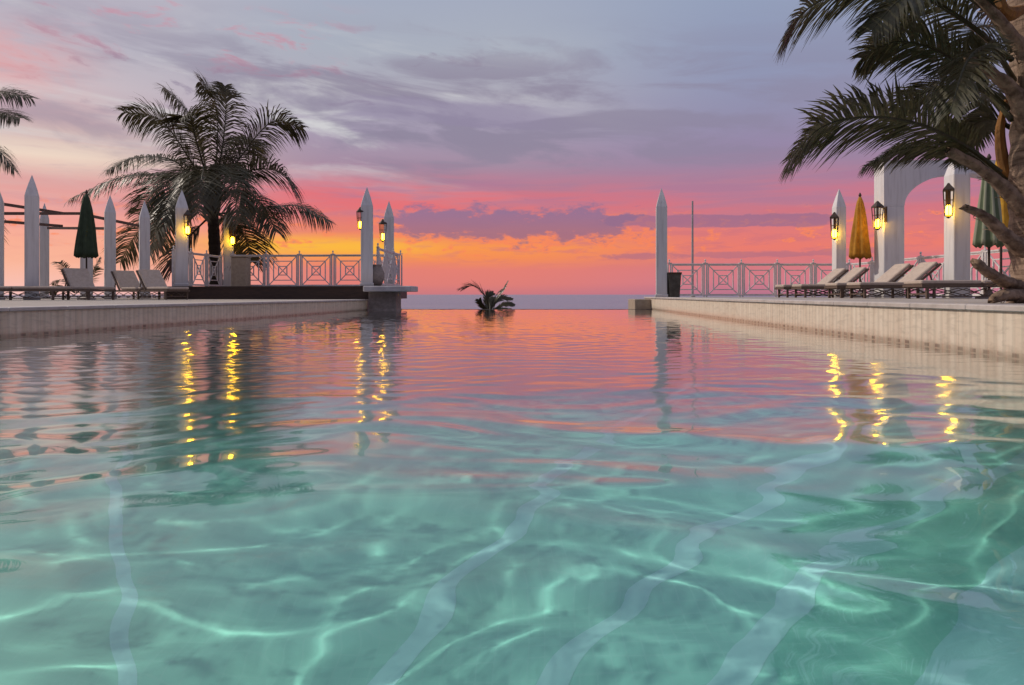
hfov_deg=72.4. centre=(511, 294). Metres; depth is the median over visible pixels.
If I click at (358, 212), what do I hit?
wall lantern
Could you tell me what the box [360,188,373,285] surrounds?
pencil post
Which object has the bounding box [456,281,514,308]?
cycad plant
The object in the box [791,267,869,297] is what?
sun lounger
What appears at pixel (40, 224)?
pergola beam
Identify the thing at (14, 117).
coconut palm
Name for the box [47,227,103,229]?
pergola beam
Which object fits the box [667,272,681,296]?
tall tapered planter
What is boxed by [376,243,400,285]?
lattice railing
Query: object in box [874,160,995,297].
garden archway
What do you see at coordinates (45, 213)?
pergola beam
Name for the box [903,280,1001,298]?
sun lounger
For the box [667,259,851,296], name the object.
lattice railing
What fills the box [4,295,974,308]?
sea
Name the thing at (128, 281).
sun lounger
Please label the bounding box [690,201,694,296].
flag pole
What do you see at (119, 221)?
pergola beam
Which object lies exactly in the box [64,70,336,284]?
coconut palm
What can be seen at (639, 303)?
ledge
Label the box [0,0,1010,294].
sky
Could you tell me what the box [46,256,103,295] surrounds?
young palm
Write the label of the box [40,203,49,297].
pencil post
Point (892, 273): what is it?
sun lounger
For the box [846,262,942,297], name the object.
sun lounger
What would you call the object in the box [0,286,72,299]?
sun lounger
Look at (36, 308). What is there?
pool coping
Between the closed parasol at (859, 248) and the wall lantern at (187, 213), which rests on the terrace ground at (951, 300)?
the closed parasol at (859, 248)
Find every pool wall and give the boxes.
[0,301,366,338]
[645,298,1023,359]
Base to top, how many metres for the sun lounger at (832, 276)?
0.867 m
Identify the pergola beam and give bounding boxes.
[4,203,59,211]
[4,212,79,214]
[4,220,62,226]
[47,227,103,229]
[94,215,138,226]
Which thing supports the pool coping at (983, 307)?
on the pool wall at (997, 333)
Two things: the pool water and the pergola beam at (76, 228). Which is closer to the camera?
the pool water
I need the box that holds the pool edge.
[402,309,649,309]
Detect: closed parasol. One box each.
[74,190,98,299]
[849,193,871,297]
[972,154,1003,298]
[995,162,1008,290]
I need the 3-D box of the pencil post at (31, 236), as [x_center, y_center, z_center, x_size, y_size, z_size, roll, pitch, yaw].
[-13.851,-1.647,20.200,0.410,3.603,0.410,0,0,-33]
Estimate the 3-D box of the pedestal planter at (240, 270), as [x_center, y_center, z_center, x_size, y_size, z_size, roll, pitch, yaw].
[-10.143,-0.855,26.200,0.600,1.170,0.540,0,0,0]
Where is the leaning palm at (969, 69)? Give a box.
[774,0,1023,302]
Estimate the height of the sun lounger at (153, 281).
0.939 m
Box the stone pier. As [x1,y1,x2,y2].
[363,286,417,310]
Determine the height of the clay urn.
0.700 m
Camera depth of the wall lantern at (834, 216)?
23.09 m
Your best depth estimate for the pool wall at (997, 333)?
7.38 m
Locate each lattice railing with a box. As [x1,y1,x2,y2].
[171,246,222,285]
[230,250,402,285]
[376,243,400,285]
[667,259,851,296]
[851,246,1010,297]
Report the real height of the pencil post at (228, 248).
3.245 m
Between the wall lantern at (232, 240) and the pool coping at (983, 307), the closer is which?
the pool coping at (983, 307)
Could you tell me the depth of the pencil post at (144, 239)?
25.65 m
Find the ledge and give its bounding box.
[628,299,650,308]
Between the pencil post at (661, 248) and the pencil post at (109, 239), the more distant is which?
the pencil post at (109, 239)
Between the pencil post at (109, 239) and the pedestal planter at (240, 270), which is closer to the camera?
the pencil post at (109, 239)
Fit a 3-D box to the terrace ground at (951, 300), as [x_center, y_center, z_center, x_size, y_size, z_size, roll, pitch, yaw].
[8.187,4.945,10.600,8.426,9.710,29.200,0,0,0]
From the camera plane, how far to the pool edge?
23.30 m
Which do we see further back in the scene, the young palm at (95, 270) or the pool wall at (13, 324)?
the young palm at (95, 270)
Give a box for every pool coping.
[0,299,367,311]
[644,297,1023,311]
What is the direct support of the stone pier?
on the pool floor
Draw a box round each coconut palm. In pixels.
[0,87,39,248]
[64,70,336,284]
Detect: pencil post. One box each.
[0,193,5,299]
[23,176,40,299]
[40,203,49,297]
[80,209,92,295]
[103,196,116,298]
[139,201,150,298]
[174,191,189,285]
[223,211,233,285]
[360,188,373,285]
[383,202,393,285]
[655,188,667,296]
[832,190,846,296]
[942,163,971,297]
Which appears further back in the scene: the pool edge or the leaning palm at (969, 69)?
the pool edge
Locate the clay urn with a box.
[373,264,384,285]
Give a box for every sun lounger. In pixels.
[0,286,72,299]
[59,268,115,299]
[111,270,160,299]
[136,269,189,299]
[775,268,848,297]
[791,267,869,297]
[824,263,913,297]
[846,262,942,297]
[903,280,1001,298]
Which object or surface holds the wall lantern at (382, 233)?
attached to the pencil post at (389, 231)
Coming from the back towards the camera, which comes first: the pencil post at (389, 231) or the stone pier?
the pencil post at (389, 231)
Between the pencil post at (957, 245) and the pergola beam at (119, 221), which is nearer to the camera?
the pencil post at (957, 245)
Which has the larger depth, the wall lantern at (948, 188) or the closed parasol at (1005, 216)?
the wall lantern at (948, 188)
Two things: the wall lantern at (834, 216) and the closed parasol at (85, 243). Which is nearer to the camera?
the closed parasol at (85, 243)
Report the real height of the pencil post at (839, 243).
3.632 m
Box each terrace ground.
[0,297,367,309]
[689,297,1023,303]
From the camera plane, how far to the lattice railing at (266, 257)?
26.71 m
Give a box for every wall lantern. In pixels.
[183,210,191,235]
[229,222,235,245]
[356,207,363,229]
[379,219,386,241]
[830,212,838,239]
[871,201,886,229]
[942,183,954,217]
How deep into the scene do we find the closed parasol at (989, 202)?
14.48 m
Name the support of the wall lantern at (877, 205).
attached to the garden archway
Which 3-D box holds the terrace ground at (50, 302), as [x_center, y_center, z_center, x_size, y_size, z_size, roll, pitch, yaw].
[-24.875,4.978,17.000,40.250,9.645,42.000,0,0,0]
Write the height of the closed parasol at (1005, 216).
3.440 m
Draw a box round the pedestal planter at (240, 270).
[230,256,251,285]
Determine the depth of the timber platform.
22.61 m
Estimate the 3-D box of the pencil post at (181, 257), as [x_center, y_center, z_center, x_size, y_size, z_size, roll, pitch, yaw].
[-11.079,-1.889,23.500,0.440,3.238,0.440,0,0,-22]
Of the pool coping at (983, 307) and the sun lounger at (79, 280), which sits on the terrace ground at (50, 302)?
the sun lounger at (79, 280)
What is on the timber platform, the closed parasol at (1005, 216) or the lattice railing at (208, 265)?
the lattice railing at (208, 265)
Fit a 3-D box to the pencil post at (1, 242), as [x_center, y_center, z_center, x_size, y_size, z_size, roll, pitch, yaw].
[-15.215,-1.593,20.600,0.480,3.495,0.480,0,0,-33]
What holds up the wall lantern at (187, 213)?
attached to the pencil post at (181, 257)
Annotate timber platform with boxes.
[167,286,406,298]
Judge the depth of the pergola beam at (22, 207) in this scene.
22.97 m
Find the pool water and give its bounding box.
[0,309,1023,684]
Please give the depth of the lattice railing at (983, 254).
19.25 m
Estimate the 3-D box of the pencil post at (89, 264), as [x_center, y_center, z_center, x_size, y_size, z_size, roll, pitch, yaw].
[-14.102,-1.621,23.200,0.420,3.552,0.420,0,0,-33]

